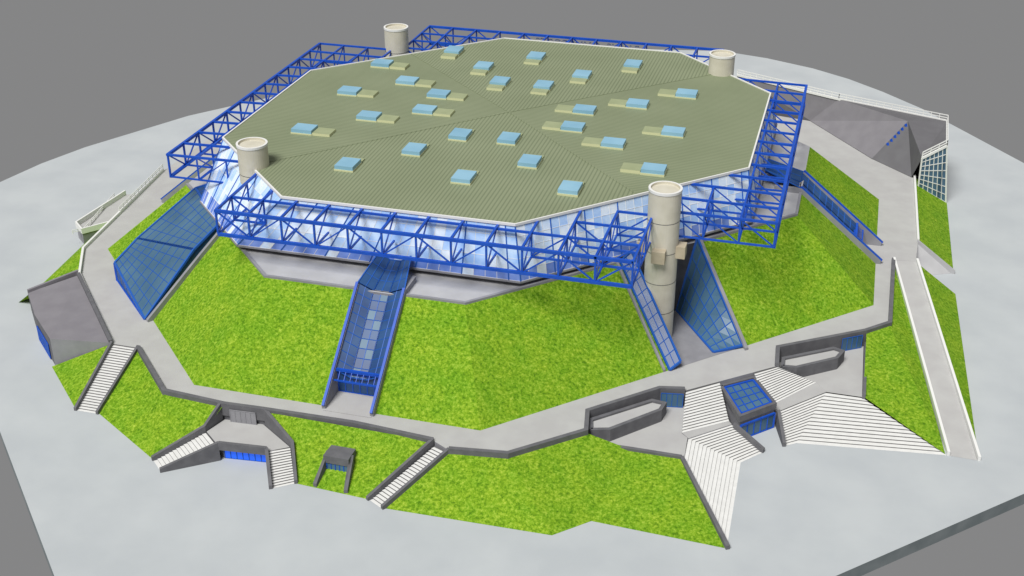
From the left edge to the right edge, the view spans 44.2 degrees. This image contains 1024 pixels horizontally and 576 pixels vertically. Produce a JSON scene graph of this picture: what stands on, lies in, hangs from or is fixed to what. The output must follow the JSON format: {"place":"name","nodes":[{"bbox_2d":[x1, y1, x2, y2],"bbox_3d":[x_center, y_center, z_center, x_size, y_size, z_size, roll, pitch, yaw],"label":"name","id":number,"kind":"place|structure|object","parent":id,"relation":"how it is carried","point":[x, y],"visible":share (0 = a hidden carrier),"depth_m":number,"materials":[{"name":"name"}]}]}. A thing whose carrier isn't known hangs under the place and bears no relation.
{"place":"outdoors","nodes":[
{"label":"outdoors","id":0,"kind":"place"},
{"bbox_2d":[370,446,442,506],"bbox_3d":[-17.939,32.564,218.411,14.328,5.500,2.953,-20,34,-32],"label":"concrete staircase","id":1,"kind":"structure","parent":0,"point":[406,476],"depth_m":218.58,"materials":[{"name":"grey concrete"}]},
{"bbox_2d":[0,49,1023,575],"bbox_3d":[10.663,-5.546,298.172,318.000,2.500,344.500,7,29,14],"label":"ground","id":2,"kind":"structure","parent":0,"point":[102,495],"depth_m":220.51,"materials":[{"name":"grey concrete"}]},
{"bbox_2d":[27,270,111,364],"bbox_3d":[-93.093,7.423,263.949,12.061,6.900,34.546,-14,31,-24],"label":"concrete pavilion","id":3,"kind":"structure","parent":2,"relation":"on","point":[69,322],"depth_m":260.65,"materials":[{"name":"concrete"}]},
{"bbox_2d":[75,190,133,243],"bbox_3d":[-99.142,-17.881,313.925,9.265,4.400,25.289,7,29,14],"label":"stair block","id":4,"kind":"structure","parent":2,"relation":"on","point":[110,209],"depth_m":310.38,"materials":[{"name":"concrete"}]},
{"bbox_2d":[72,193,114,233],"bbox_3d":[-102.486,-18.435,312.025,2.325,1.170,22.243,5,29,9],"label":"metal railing","id":5,"kind":"object","parent":4,"relation":"on","point":[94,216],"visible":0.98,"depth_m":309.55,"materials":[{"name":"white metal"}]},
{"bbox_2d":[78,344,134,413],"bbox_3d":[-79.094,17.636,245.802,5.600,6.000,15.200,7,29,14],"label":"concrete staircase","id":6,"kind":"structure","parent":2,"relation":"on","point":[117,357],"depth_m":246.21,"materials":[{"name":"grey concrete"}]},
{"bbox_2d":[154,433,293,487],"bbox_3d":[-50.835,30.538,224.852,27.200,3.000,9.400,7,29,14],"label":"concrete staircase","id":7,"kind":"structure","parent":2,"relation":"on","point":[281,467],"depth_m":224.54,"materials":[{"name":"grey concrete"}]},
{"bbox_2d":[207,409,288,461],"bbox_3d":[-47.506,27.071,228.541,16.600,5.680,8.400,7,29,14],"label":"entrance portal","id":8,"kind":"object","parent":2,"relation":"on","point":[243,427],"visible":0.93,"depth_m":228.99,"materials":[{"name":"concrete"}]},
{"bbox_2d":[74,341,447,509],"bbox_3d":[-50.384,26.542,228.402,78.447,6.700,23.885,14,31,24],"label":"stair stringer wall","id":9,"kind":"structure","parent":2,"relation":"on","point":[210,453],"depth_m":225.16,"materials":[{"name":"concrete"}]},
{"bbox_2d":[313,445,355,492],"bbox_3d":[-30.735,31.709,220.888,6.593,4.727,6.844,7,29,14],"label":"entrance portal","id":10,"kind":"object","parent":2,"relation":"on","point":[339,458],"visible":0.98,"depth_m":220.50,"materials":[{"name":"concrete"}]},
{"bbox_2d":[20,178,975,547],"bbox_3d":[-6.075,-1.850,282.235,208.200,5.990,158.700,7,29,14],"label":"grass bank","id":11,"kind":"structure","parent":2,"relation":"on","point":[558,488],"depth_m":221.54,"materials":[{"name":"green plant"}]},
{"bbox_2d":[81,116,917,450],"bbox_3d":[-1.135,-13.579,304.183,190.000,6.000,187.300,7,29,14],"label":"walkway","id":12,"kind":"structure","parent":2,"relation":"on","point":[887,186],"depth_m":256.26,"materials":[{"name":"concrete"}]},
{"bbox_2d":[113,184,221,321],"bbox_3d":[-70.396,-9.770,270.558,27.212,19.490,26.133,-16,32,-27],"label":"glass entrance hall","id":13,"kind":"structure","parent":12,"relation":"on","point":[156,262],"depth_m":267.79,"materials":[{"name":"blue glass"}]},
{"bbox_2d":[160,156,215,202],"bbox_3d":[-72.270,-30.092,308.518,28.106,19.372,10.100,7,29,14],"label":"glass stair canopy","id":14,"kind":"object","parent":12,"relation":"on","point":[173,191],"visible":0.13,"depth_m":307.73,"materials":[{"name":"blue glass"}]},
{"bbox_2d":[321,256,415,417],"bbox_3d":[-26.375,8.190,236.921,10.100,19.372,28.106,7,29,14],"label":"glass stair canopy","id":15,"kind":"object","parent":12,"relation":"on","point":[354,386],"visible":0.96,"depth_m":235.58,"materials":[{"name":"blue glass"}]},
{"bbox_2d":[166,23,809,337],"bbox_3d":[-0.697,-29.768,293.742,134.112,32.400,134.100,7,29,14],"label":"sports arena","id":16,"kind":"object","parent":12,"relation":"on","point":[469,172],"visible":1,"depth_m":264.42,"materials":[{"name":"concrete"}]},
{"bbox_2d":[108,147,878,430],"bbox_3d":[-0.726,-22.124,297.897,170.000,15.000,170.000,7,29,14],"label":"grass slope","id":17,"kind":"structure","parent":12,"relation":"on","point":[229,317],"depth_m":240.60,"materials":[{"name":"green plant"}]},
{"bbox_2d":[616,239,747,371],"bbox_3d":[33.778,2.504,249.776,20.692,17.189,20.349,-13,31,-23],"label":"glass entrance hall","id":18,"kind":"structure","parent":12,"relation":"on","point":[705,324],"depth_m":252.23,"materials":[{"name":"glass"}]},
{"bbox_2d":[765,158,882,263],"bbox_3d":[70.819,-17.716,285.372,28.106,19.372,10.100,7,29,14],"label":"glass stair canopy","id":19,"kind":"object","parent":12,"relation":"on","point":[854,229],"visible":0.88,"depth_m":286.66,"materials":[{"name":"blue glass"}]},
{"bbox_2d":[136,258,894,549],"bbox_3d":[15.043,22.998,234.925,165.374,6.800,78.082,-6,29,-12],"label":"parapet wall","id":20,"kind":"structure","parent":2,"relation":"on","point":[803,346],"depth_m":230.82,"materials":[{"name":"concrete"}]},
{"bbox_2d":[78,168,980,460],"bbox_3d":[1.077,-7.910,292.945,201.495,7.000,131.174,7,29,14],"label":"white kerb","id":21,"kind":"structure","parent":2,"relation":"on","point":[920,354],"depth_m":259.99,"materials":[{"name":"white paint"}]},
{"bbox_2d":[119,164,162,210],"bbox_3d":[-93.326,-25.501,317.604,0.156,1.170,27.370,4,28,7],"label":"metal railing","id":22,"kind":"object","parent":21,"relation":"on","point":[145,181],"visible":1,"depth_m":317.94,"materials":[{"name":"white metal"}]},
{"bbox_2d":[610,346,863,456],"bbox_3d":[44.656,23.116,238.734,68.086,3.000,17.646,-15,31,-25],"label":"terrace","id":23,"kind":"structure","parent":2,"relation":"on","point":[666,434],"depth_m":236.21,"materials":[{"name":"concrete"}]},
{"bbox_2d":[589,399,666,441],"bbox_3d":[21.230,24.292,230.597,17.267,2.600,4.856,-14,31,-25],"label":"planter box","id":24,"kind":"object","parent":23,"relation":"on","point":[616,424],"visible":0.88,"depth_m":229.64,"materials":[{"name":"concrete"}]},
{"bbox_2d":[780,347,844,376],"bbox_3d":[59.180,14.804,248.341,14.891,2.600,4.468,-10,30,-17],"label":"planter box","id":25,"kind":"object","parent":23,"relation":"on","point":[809,363],"visible":0.93,"depth_m":247.49,"materials":[{"name":"concrete"}]},
{"bbox_2d":[720,376,785,452],"bbox_3d":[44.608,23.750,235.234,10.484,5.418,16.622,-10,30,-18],"label":"glazed porch","id":26,"kind":"object","parent":2,"relation":"on","point":[750,404],"visible":0.96,"depth_m":234.37,"materials":[{"name":"glass"}]},
{"bbox_2d":[737,74,947,202],"bbox_3d":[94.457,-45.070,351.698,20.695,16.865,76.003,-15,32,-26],"label":"annex building","id":27,"kind":"structure","parent":2,"relation":"on","point":[901,141],"depth_m":338.13,"materials":[{"name":"concrete"}]},
{"bbox_2d":[737,70,948,156],"bbox_3d":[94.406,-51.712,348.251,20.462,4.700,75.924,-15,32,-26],"label":"metal railing","id":28,"kind":"object","parent":27,"relation":"on","point":[915,111],"visible":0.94,"depth_m":345.54,"materials":[{"name":"white metal"}]},
{"bbox_2d":[916,239,954,292],"bbox_3d":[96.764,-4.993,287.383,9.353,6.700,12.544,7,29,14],"label":"retaining wall","id":29,"kind":"structure","parent":2,"relation":"on","point":[932,262],"depth_m":291.42,"materials":[{"name":"concrete"}]},
{"bbox_2d":[896,259,976,459],"bbox_3d":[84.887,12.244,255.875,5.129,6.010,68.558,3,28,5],"label":"access ramp","id":30,"kind":"structure","parent":2,"relation":"on","point":[953,420],"depth_m":250.93,"materials":[{"name":"concrete"}]},
{"bbox_2d":[0,0,1023,575],"label":"sky","id":31,"kind":"structure","parent":0,"point":[75,75],"materials":[{"name":"grey"}]}
]}

